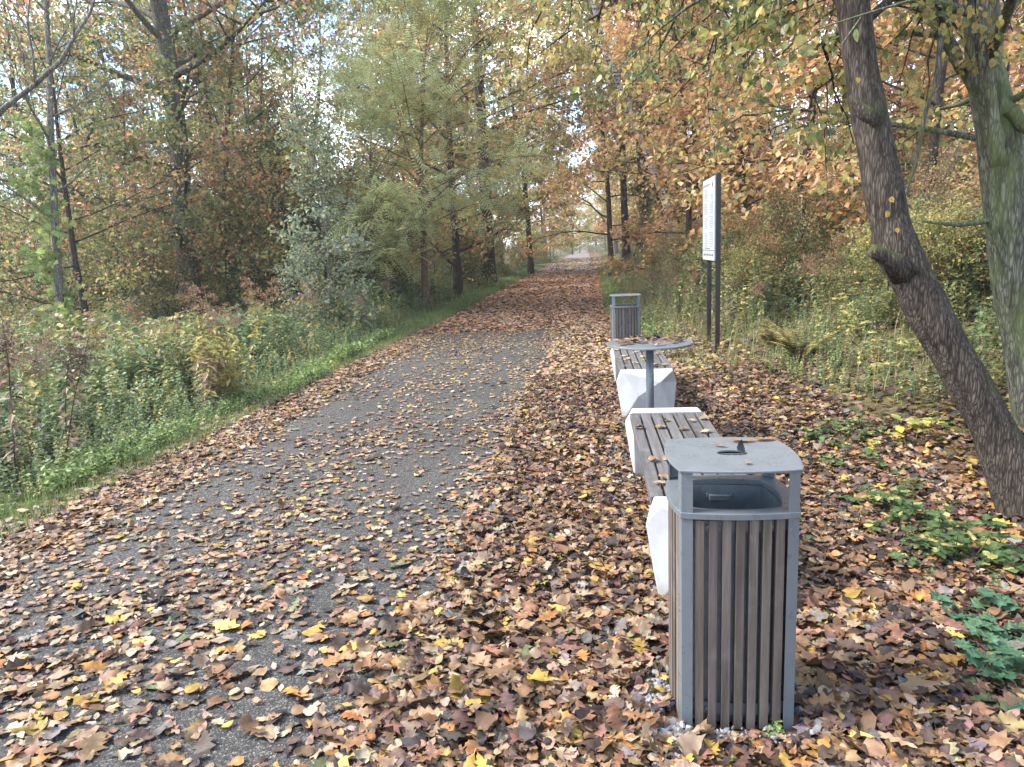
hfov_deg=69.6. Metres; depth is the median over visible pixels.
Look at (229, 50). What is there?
birch tree
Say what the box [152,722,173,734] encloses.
fallen leaf
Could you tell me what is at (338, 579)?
fallen leaf
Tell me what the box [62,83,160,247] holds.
oak tree
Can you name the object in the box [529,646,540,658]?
fallen leaf
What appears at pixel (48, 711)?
fallen leaf
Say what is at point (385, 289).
goldenrod
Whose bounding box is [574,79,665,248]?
beech tree
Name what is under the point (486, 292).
grass
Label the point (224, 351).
willowherb clump
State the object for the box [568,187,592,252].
maple tree
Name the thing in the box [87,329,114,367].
goldenrod
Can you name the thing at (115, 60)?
alder tree
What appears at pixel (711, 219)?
information sign
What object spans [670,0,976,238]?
beech tree
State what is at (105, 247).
bush
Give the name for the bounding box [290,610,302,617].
fallen leaf
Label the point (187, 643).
fallen leaf
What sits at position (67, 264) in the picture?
bush
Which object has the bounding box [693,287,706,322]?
goldenrod
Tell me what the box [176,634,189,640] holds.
fallen leaf
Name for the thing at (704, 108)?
beech tree
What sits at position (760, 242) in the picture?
bush
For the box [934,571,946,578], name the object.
fallen leaf
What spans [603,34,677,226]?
maple tree
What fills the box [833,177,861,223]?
bush
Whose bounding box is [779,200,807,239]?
bush
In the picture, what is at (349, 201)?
holly bush
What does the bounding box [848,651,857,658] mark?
fallen leaf
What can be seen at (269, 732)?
fallen leaf
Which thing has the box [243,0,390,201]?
oak tree
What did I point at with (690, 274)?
bush
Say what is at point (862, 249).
bush
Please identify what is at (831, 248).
goldenrod
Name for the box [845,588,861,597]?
fallen leaf
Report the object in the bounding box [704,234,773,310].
bush
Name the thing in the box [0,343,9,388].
goldenrod
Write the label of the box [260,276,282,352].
goldenrod
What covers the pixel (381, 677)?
fallen leaf
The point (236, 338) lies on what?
goldenrod
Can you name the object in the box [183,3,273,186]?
alder tree
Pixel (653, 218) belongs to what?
bush
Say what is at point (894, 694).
fallen leaf
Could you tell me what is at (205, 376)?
willowherb clump
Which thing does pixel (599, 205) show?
beech tree
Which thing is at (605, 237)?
maple tree
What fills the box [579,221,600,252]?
bush
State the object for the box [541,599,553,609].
fallen leaf
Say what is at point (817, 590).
fallen leaf
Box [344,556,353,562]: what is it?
fallen leaf
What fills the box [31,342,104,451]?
dock plant
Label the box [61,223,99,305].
bush
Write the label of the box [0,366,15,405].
goldenrod
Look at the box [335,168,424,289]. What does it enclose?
bush
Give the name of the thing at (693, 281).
goldenrod
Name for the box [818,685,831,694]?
fallen leaf
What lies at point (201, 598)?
fallen leaf
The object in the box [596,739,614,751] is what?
fallen leaf
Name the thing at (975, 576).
fallen leaf
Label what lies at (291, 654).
fallen leaf
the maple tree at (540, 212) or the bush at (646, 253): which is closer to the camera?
the bush at (646, 253)
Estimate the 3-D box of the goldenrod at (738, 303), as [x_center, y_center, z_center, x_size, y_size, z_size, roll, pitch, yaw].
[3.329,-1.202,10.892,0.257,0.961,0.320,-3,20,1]
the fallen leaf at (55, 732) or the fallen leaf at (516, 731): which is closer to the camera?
the fallen leaf at (516, 731)
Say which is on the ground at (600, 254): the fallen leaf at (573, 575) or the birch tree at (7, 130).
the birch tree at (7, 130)
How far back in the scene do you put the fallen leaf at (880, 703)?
2.45 m
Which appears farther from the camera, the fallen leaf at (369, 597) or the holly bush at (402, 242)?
the holly bush at (402, 242)
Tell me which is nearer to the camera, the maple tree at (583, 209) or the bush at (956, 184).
the bush at (956, 184)
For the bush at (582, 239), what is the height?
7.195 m
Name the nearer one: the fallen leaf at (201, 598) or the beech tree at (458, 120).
the fallen leaf at (201, 598)
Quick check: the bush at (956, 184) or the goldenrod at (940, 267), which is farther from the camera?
the bush at (956, 184)
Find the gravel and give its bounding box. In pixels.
[514,443,840,766]
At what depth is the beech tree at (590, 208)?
150.30 m
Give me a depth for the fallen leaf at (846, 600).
3.13 m
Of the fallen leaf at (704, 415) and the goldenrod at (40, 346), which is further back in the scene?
the goldenrod at (40, 346)
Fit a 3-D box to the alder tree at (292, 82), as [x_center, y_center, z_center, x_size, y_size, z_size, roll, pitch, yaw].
[-9.537,-10.616,31.828,4.127,14.874,4.286,-9,12,-32]
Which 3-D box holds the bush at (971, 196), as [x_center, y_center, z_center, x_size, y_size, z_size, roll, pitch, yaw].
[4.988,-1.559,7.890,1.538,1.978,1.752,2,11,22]
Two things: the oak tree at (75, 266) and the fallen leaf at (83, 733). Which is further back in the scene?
the oak tree at (75, 266)
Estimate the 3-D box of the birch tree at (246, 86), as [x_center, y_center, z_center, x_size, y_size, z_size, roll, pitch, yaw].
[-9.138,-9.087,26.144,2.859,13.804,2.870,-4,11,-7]
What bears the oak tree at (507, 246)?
on the ground at (600, 254)
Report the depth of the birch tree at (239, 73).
26.86 m
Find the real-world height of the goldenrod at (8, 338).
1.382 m
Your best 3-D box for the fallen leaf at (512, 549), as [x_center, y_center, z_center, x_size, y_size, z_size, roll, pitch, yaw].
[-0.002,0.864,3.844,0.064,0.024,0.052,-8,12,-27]
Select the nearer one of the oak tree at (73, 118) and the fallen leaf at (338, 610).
the fallen leaf at (338, 610)
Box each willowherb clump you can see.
[112,311,201,398]
[180,337,227,409]
[190,313,262,398]
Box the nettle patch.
[830,469,1023,588]
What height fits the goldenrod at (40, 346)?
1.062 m
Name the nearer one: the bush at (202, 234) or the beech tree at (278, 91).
the bush at (202, 234)
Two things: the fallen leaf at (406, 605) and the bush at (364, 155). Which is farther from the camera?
the bush at (364, 155)
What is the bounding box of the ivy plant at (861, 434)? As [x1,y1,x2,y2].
[794,407,890,470]
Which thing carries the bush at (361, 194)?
on the ground at (600, 254)
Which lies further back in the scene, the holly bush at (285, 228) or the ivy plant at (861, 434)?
the holly bush at (285, 228)
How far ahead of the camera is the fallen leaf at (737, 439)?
2.58 m
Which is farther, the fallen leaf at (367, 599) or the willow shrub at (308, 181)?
the willow shrub at (308, 181)
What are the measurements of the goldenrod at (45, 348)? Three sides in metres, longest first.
1.130 x 0.451 x 0.304 m
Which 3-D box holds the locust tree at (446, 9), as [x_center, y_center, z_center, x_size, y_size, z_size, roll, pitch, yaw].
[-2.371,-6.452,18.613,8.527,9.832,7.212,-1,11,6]
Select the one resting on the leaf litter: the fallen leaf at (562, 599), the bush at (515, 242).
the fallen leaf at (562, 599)
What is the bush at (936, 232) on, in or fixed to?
on the ground at (600, 254)
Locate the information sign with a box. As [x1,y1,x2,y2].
[703,173,720,349]
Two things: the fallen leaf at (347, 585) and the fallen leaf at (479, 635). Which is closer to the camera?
the fallen leaf at (479, 635)
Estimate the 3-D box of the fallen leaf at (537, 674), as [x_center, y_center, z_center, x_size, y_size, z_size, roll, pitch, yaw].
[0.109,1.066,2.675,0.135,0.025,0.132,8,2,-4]
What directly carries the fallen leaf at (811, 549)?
on the leaf litter
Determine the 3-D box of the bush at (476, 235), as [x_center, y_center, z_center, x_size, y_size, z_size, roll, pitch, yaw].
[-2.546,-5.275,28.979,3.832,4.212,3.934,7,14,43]
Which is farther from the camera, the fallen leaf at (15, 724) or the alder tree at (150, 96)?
the alder tree at (150, 96)
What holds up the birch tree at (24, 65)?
on the ground at (600, 254)
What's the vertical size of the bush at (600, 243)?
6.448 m
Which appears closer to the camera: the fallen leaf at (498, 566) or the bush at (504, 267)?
the fallen leaf at (498, 566)
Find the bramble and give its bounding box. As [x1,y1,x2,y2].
[927,586,1023,709]
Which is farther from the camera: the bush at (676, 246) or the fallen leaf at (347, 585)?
the bush at (676, 246)
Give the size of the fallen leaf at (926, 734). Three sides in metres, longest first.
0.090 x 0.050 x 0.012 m
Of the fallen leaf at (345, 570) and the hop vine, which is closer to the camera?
the fallen leaf at (345, 570)
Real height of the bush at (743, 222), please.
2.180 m
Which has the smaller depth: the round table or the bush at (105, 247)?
the round table
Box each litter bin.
[609,293,640,348]
[664,437,802,730]
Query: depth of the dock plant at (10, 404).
5.59 m
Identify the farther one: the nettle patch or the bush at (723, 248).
the bush at (723, 248)
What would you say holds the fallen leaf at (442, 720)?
on the leaf litter
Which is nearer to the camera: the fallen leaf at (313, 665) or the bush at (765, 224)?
the fallen leaf at (313, 665)
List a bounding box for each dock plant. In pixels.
[0,314,40,486]
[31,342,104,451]
[49,333,112,462]
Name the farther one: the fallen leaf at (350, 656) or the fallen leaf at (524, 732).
the fallen leaf at (350, 656)
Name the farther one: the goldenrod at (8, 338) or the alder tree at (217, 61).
the alder tree at (217, 61)
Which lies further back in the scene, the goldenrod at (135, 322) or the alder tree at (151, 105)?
the alder tree at (151, 105)
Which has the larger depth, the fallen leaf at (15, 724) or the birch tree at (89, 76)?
the birch tree at (89, 76)
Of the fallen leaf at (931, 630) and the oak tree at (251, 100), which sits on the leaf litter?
the fallen leaf at (931, 630)
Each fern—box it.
[758,318,795,348]
[767,323,842,362]
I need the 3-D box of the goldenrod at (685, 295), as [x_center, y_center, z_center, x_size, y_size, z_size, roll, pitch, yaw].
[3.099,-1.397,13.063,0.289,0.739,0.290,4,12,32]
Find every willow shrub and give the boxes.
[267,89,385,329]
[267,241,345,334]
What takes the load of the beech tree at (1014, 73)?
on the ground at (600, 254)
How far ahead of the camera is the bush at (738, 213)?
16.40 m
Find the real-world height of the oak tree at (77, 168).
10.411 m
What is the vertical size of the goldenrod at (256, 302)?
1.392 m
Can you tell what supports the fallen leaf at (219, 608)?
on the leaf litter
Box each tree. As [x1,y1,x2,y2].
[0,0,68,296]
[0,0,121,300]
[0,0,143,328]
[0,0,232,321]
[0,0,369,319]
[0,1,20,308]
[0,10,148,283]
[0,31,40,299]
[0,80,43,243]
[5,0,159,292]
[31,0,165,196]
[36,74,75,253]
[39,114,88,282]
[40,0,130,311]
[50,0,128,190]
[60,1,95,137]
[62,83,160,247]
[66,0,256,297]
[71,142,115,247]
[79,0,156,190]
[82,0,191,194]
[91,127,156,193]
[101,0,340,310]
[107,3,168,186]
[114,0,279,302]
[137,0,237,184]
[146,1,240,245]
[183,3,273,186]
[185,3,256,161]
[185,57,284,194]
[186,0,258,139]
[199,4,271,138]
[207,0,313,201]
[211,0,285,274]
[212,0,258,149]
[234,59,329,199]
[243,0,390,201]
[247,43,460,294]
[256,2,333,201]
[262,0,584,311]
[306,0,598,298]
[335,0,616,284]
[339,6,472,266]
[343,0,524,270]
[349,123,414,191]
[365,24,503,268]
[398,54,499,248]
[424,0,596,273]
[427,71,513,254]
[456,76,528,258]
[474,125,541,265]
[479,51,579,251]
[483,0,1023,523]
[490,0,726,276]
[504,0,712,243]
[504,0,713,263]
[511,104,583,253]
[512,109,576,262]
[519,0,697,262]
[521,146,575,257]
[531,158,569,255]
[552,166,595,253]
[561,0,834,283]
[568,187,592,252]
[569,0,1023,427]
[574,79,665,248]
[574,91,638,253]
[574,200,588,244]
[576,203,598,247]
[581,0,854,249]
[581,172,602,250]
[584,173,618,250]
[591,12,702,234]
[593,154,620,235]
[594,139,632,250]
[598,0,665,230]
[600,0,913,263]
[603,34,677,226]
[617,103,706,224]
[618,0,767,256]
[633,0,1023,262]
[662,2,911,211]
[668,5,831,206]
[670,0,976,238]
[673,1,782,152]
[682,0,1023,234]
[757,94,796,137]
[764,1,1023,188]
[771,0,1023,202]
[802,1,972,195]
[820,0,1017,162]
[828,3,1023,176]
[955,38,1023,79]
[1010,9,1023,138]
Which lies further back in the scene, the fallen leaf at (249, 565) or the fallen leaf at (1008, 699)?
the fallen leaf at (249, 565)
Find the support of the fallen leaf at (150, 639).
on the leaf litter
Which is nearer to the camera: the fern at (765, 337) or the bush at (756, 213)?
the fern at (765, 337)
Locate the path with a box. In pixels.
[0,247,589,766]
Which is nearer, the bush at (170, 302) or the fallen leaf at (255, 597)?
the fallen leaf at (255, 597)
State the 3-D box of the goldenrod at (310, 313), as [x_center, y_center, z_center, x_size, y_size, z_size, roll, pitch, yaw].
[-3.127,-0.956,11.384,0.497,1.245,0.335,-5,14,-12]
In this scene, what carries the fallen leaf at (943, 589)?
on the leaf litter
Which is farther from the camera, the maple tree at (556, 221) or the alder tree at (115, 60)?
the maple tree at (556, 221)
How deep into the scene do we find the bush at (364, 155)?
22.33 m
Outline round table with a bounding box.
[607,337,693,407]
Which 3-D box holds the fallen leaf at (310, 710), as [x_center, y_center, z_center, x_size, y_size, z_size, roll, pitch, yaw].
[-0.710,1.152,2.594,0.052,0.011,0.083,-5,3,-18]
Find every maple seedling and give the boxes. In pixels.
[815,282,915,369]
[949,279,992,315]
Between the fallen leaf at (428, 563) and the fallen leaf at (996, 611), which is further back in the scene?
the fallen leaf at (428, 563)
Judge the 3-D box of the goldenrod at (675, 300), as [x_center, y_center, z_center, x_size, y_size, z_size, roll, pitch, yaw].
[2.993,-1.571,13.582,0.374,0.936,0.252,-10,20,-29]
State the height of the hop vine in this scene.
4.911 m
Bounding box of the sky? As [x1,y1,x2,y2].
[0,0,1022,247]
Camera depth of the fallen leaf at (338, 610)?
3.32 m
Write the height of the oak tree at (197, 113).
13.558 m
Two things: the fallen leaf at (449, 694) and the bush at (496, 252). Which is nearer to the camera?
the fallen leaf at (449, 694)
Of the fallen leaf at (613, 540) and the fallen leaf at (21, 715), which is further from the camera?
the fallen leaf at (613, 540)
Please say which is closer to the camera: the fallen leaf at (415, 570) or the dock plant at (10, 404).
the fallen leaf at (415, 570)
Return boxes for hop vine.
[2,102,89,344]
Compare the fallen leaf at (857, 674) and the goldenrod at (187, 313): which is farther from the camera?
the goldenrod at (187, 313)
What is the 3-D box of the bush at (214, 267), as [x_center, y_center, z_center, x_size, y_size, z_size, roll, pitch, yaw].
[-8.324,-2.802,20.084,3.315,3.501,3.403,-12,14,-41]
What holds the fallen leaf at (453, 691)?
on the leaf litter
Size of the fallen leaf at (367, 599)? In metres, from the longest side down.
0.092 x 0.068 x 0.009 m
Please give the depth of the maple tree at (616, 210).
47.83 m
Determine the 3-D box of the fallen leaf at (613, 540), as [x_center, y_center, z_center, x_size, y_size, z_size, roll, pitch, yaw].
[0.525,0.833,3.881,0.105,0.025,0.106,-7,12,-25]
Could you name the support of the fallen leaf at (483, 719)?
on the leaf litter
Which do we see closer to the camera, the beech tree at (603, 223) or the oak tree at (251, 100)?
the oak tree at (251, 100)
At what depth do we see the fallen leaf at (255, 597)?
3.47 m
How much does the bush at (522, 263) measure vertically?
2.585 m
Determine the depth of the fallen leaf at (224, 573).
3.75 m
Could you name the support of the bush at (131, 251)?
on the ground at (600, 254)
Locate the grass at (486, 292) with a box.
[0,244,1007,541]
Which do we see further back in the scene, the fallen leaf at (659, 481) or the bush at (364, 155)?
the bush at (364, 155)
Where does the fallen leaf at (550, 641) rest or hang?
on the leaf litter
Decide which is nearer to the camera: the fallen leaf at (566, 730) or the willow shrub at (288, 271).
the fallen leaf at (566, 730)
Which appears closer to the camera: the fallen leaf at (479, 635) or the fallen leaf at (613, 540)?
the fallen leaf at (479, 635)
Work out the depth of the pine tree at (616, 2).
31.81 m
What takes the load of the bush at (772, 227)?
on the ground at (600, 254)
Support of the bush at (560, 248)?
on the ground at (600, 254)
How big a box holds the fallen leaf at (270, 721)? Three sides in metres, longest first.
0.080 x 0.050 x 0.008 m
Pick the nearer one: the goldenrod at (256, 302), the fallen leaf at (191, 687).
the fallen leaf at (191, 687)
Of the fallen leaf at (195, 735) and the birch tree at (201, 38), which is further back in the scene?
the birch tree at (201, 38)
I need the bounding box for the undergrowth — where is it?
[0,195,1010,519]
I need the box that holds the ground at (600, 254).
[0,244,1023,766]
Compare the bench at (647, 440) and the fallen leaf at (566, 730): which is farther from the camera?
the bench at (647, 440)
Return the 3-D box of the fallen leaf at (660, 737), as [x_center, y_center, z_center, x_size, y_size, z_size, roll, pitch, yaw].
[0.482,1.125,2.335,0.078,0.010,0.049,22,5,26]
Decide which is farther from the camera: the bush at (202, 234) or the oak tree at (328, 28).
the oak tree at (328, 28)
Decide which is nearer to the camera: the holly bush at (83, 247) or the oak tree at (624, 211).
the holly bush at (83, 247)
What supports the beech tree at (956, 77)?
on the ground at (600, 254)
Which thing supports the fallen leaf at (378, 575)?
on the path
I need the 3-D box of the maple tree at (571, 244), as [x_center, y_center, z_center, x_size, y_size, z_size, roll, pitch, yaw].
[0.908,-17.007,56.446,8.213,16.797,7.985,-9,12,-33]
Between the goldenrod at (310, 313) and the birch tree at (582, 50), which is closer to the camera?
the goldenrod at (310, 313)
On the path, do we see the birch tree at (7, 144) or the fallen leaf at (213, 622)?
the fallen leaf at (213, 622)
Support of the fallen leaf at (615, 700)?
on the leaf litter
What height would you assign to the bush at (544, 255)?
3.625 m
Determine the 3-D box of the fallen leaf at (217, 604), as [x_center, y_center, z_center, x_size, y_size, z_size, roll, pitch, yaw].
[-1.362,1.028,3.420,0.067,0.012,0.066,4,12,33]
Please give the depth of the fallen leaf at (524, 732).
2.38 m
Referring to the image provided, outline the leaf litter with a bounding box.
[0,257,1023,766]
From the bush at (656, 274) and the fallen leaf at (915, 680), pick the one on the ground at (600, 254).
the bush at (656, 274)
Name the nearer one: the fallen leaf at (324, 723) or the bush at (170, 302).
the fallen leaf at (324, 723)
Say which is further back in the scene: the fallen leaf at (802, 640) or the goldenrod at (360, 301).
the goldenrod at (360, 301)
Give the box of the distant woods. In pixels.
[6,140,968,287]
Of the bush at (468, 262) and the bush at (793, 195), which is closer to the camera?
the bush at (793, 195)
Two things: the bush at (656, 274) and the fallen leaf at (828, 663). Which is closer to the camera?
the fallen leaf at (828, 663)
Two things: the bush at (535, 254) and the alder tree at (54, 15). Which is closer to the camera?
the alder tree at (54, 15)
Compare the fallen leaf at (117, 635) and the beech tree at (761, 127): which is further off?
the beech tree at (761, 127)
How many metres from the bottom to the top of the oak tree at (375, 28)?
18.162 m
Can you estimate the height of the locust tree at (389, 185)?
7.260 m
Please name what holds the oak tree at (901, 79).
on the ground at (600, 254)
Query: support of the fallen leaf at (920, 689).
on the leaf litter
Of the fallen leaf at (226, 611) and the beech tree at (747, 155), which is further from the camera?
the beech tree at (747, 155)
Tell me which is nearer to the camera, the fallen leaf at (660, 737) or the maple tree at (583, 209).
the fallen leaf at (660, 737)
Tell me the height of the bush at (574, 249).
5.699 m
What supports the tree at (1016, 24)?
on the ground at (600, 254)
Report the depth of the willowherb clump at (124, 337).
8.65 m
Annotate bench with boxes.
[610,348,675,417]
[625,407,746,601]
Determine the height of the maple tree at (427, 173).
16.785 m
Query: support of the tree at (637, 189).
on the ground at (600, 254)
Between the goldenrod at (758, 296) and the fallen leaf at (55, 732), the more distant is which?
the goldenrod at (758, 296)
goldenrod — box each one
[0,323,19,366]
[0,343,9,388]
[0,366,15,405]
[3,351,67,429]
[7,339,43,440]
[23,327,71,407]
[25,335,59,370]
[82,311,122,356]
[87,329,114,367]
[116,298,151,344]
[116,347,139,381]
[145,316,176,365]
[175,311,200,333]
[177,280,207,353]
[192,289,225,390]
[203,309,238,390]
[221,302,243,372]
[239,277,271,379]
[242,291,269,359]
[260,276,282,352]
[274,303,290,321]
[291,282,323,352]
[348,292,368,340]
[380,275,399,328]
[644,267,656,303]
[667,273,682,319]
[681,285,692,316]
[682,263,704,326]
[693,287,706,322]
[731,272,745,324]
[750,273,770,333]
[750,285,771,311]
[791,253,815,315]
[799,253,826,330]
[812,250,828,286]
[824,235,839,264]
[930,253,950,280]
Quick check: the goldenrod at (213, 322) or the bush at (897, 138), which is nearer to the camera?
the goldenrod at (213, 322)
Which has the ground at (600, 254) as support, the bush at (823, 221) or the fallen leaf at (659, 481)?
the bush at (823, 221)
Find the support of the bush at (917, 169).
on the ground at (600, 254)
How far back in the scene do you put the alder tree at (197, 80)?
20.41 m
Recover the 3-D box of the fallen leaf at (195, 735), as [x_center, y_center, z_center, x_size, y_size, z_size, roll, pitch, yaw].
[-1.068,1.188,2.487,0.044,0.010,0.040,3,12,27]
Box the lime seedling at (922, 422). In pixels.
[866,410,964,449]
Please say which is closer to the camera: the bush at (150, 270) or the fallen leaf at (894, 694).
the fallen leaf at (894, 694)
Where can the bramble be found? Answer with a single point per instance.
(1004, 666)
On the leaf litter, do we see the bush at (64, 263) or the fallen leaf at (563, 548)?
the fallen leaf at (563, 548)
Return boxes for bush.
[0,159,125,321]
[0,172,74,322]
[0,182,51,312]
[0,200,87,321]
[0,209,75,311]
[48,181,201,312]
[49,231,93,304]
[51,201,103,300]
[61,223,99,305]
[67,190,208,320]
[68,215,121,315]
[69,174,154,318]
[76,174,214,313]
[89,131,211,325]
[93,184,206,300]
[95,176,215,321]
[130,130,247,297]
[130,223,237,322]
[160,218,262,315]
[163,83,341,301]
[171,112,309,319]
[188,128,365,315]
[193,178,254,292]
[209,101,356,305]
[233,223,323,311]
[272,139,419,292]
[277,194,365,289]
[299,141,420,295]
[305,163,434,312]
[317,149,401,296]
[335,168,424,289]
[374,194,427,281]
[378,232,433,280]
[398,191,469,287]
[409,199,493,295]
[428,216,488,290]
[438,211,499,285]
[443,219,489,291]
[465,237,509,277]
[480,232,517,275]
[493,229,521,270]
[506,235,526,269]
[508,240,526,268]
[513,241,535,268]
[519,227,551,265]
[531,229,551,259]
[533,226,558,263]
[533,230,549,263]
[555,229,571,254]
[559,227,579,253]
[574,220,589,252]
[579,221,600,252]
[593,226,607,249]
[635,241,655,277]
[638,221,679,286]
[639,253,662,294]
[644,206,669,264]
[645,226,683,298]
[645,227,673,280]
[648,250,667,287]
[648,254,685,313]
[649,188,685,224]
[650,225,699,290]
[660,216,702,279]
[667,234,698,287]
[676,241,705,303]
[682,184,721,228]
[687,191,790,312]
[696,188,754,237]
[699,187,775,224]
[702,229,738,294]
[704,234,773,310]
[724,220,807,310]
[725,207,750,232]
[732,166,841,290]
[733,203,790,241]
[744,198,780,235]
[745,199,784,271]
[748,150,819,213]
[766,228,798,272]
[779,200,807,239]
[788,123,922,254]
[810,210,833,229]
[810,219,872,306]
[829,85,977,244]
[831,198,959,326]
[832,197,873,287]
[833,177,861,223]
[866,187,986,327]
[867,192,934,282]
[881,138,979,282]
[895,213,987,303]
[901,140,965,220]
[907,161,977,208]
[922,147,991,318]
[942,140,977,195]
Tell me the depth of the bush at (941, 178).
10.22 m
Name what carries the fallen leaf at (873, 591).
on the leaf litter
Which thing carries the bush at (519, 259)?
on the ground at (600, 254)
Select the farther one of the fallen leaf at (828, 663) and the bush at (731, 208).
the bush at (731, 208)
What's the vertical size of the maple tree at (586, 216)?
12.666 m
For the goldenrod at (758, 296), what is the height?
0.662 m
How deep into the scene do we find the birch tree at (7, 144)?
24.44 m
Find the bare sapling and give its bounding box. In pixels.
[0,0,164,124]
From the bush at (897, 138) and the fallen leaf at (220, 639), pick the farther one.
the bush at (897, 138)
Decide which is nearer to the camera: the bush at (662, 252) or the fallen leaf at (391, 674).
the fallen leaf at (391, 674)
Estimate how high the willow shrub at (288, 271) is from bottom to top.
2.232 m
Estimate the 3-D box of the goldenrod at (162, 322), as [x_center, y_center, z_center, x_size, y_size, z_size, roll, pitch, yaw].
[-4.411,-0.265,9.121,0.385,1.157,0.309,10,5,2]
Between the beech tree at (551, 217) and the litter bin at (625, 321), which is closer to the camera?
the litter bin at (625, 321)
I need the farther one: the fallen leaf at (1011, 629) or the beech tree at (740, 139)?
the beech tree at (740, 139)
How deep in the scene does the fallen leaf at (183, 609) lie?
3.41 m
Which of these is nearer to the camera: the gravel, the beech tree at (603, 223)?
the gravel
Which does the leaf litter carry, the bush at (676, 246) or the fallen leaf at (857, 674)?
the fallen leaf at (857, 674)
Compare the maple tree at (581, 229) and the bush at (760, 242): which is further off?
the maple tree at (581, 229)
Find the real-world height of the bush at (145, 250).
6.366 m
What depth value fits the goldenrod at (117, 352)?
8.97 m
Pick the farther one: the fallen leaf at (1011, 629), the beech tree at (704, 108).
the beech tree at (704, 108)
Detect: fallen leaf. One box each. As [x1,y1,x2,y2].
[3,720,27,737]
[6,711,31,719]
[8,675,45,696]
[30,707,55,717]
[41,721,71,739]
[46,667,74,681]
[59,624,77,633]
[71,656,90,663]
[75,723,101,740]
[106,645,121,654]
[112,633,121,638]
[118,595,131,605]
[122,697,144,707]
[138,653,149,658]
[139,636,155,645]
[140,603,155,606]
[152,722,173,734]
[158,554,174,559]
[174,604,185,610]
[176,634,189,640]
[176,640,191,648]
[184,682,201,692]
[190,595,205,602]
[190,732,200,738]
[207,619,221,624]
[210,569,228,577]
[210,636,230,642]
[212,602,225,608]
[215,602,230,611]
[219,607,229,616]
[235,595,263,605]
[236,620,252,628]
[247,563,257,568]
[251,666,267,675]
[254,724,279,738]
[260,716,280,724]
[261,711,280,721]
[275,709,286,712]
[286,650,300,656]
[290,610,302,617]
[291,703,304,714]
[302,638,313,641]
[302,660,315,668]
[303,705,317,715]
[309,632,323,641]
[312,717,344,728]
[318,556,327,559]
[322,607,333,610]
[328,575,345,583]
[333,607,344,612]
[337,651,356,659]
[338,566,355,572]
[339,582,357,589]
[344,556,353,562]
[356,638,376,657]
[359,594,373,601]
[364,591,376,600]
[374,574,383,577]
[374,671,389,680]
[383,631,396,636]
[385,669,395,682]
[402,602,409,609]
[409,566,422,573]
[422,558,434,565]
[439,717,448,725]
[446,687,463,702]
[447,687,464,692]
[465,702,482,715]
[470,605,484,617]
[472,631,484,641]
[474,708,495,729]
[475,607,494,614]
[492,562,502,570]
[506,545,515,551]
[513,727,531,740]
[516,684,532,696]
[517,720,536,739]
[518,619,534,628]
[525,667,558,680]
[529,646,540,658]
[539,635,556,646]
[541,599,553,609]
[543,561,550,569]
[555,606,569,616]
[556,592,570,605]
[557,544,568,553]
[558,717,574,738]
[566,572,580,578]
[567,635,578,639]
[582,677,598,685]
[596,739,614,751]
[600,535,620,544]
[603,696,623,709]
[648,455,657,459]
[651,480,665,482]
[655,732,668,741]
[676,733,705,756]
[677,715,708,735]
[699,412,708,418]
[730,438,758,440]
[737,440,744,452]
[754,436,774,439]
[796,633,812,647]
[801,545,818,552]
[804,607,821,616]
[810,586,822,593]
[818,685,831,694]
[822,658,834,668]
[840,617,861,626]
[842,593,857,604]
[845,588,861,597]
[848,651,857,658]
[848,670,868,678]
[862,586,884,600]
[875,695,886,708]
[877,694,892,700]
[880,686,899,702]
[898,671,939,701]
[912,685,927,693]
[919,721,936,744]
[923,619,936,626]
[924,627,942,635]
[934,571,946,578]
[936,586,953,596]
[970,574,984,578]
[987,606,1000,614]
[992,691,1023,714]
[999,626,1023,630]
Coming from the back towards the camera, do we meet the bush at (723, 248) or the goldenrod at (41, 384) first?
the bush at (723, 248)
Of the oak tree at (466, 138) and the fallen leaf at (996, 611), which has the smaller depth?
the fallen leaf at (996, 611)
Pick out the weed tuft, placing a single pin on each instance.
(770, 732)
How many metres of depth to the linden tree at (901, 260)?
4.04 m
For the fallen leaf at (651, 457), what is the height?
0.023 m
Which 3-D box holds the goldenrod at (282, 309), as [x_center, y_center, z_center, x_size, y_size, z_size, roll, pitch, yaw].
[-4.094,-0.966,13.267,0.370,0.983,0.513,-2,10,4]
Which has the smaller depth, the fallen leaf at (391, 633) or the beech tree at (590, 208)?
the fallen leaf at (391, 633)
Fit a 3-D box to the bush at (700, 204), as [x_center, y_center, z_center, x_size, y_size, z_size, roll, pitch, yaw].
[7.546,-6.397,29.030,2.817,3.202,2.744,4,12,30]
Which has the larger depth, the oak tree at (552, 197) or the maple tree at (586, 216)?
the maple tree at (586, 216)
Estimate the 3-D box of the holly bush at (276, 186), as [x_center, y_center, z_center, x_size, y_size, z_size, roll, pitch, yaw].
[-6.475,-4.553,21.789,5.120,6.934,5.215,-12,14,-41]
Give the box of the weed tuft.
[730,718,784,766]
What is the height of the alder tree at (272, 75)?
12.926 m
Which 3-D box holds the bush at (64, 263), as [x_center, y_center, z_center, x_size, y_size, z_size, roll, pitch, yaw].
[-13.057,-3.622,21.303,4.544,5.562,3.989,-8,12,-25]
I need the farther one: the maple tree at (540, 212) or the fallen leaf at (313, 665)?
the maple tree at (540, 212)
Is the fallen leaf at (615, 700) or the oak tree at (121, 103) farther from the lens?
the oak tree at (121, 103)
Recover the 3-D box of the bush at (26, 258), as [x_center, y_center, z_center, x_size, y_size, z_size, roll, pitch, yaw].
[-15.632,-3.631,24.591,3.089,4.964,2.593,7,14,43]

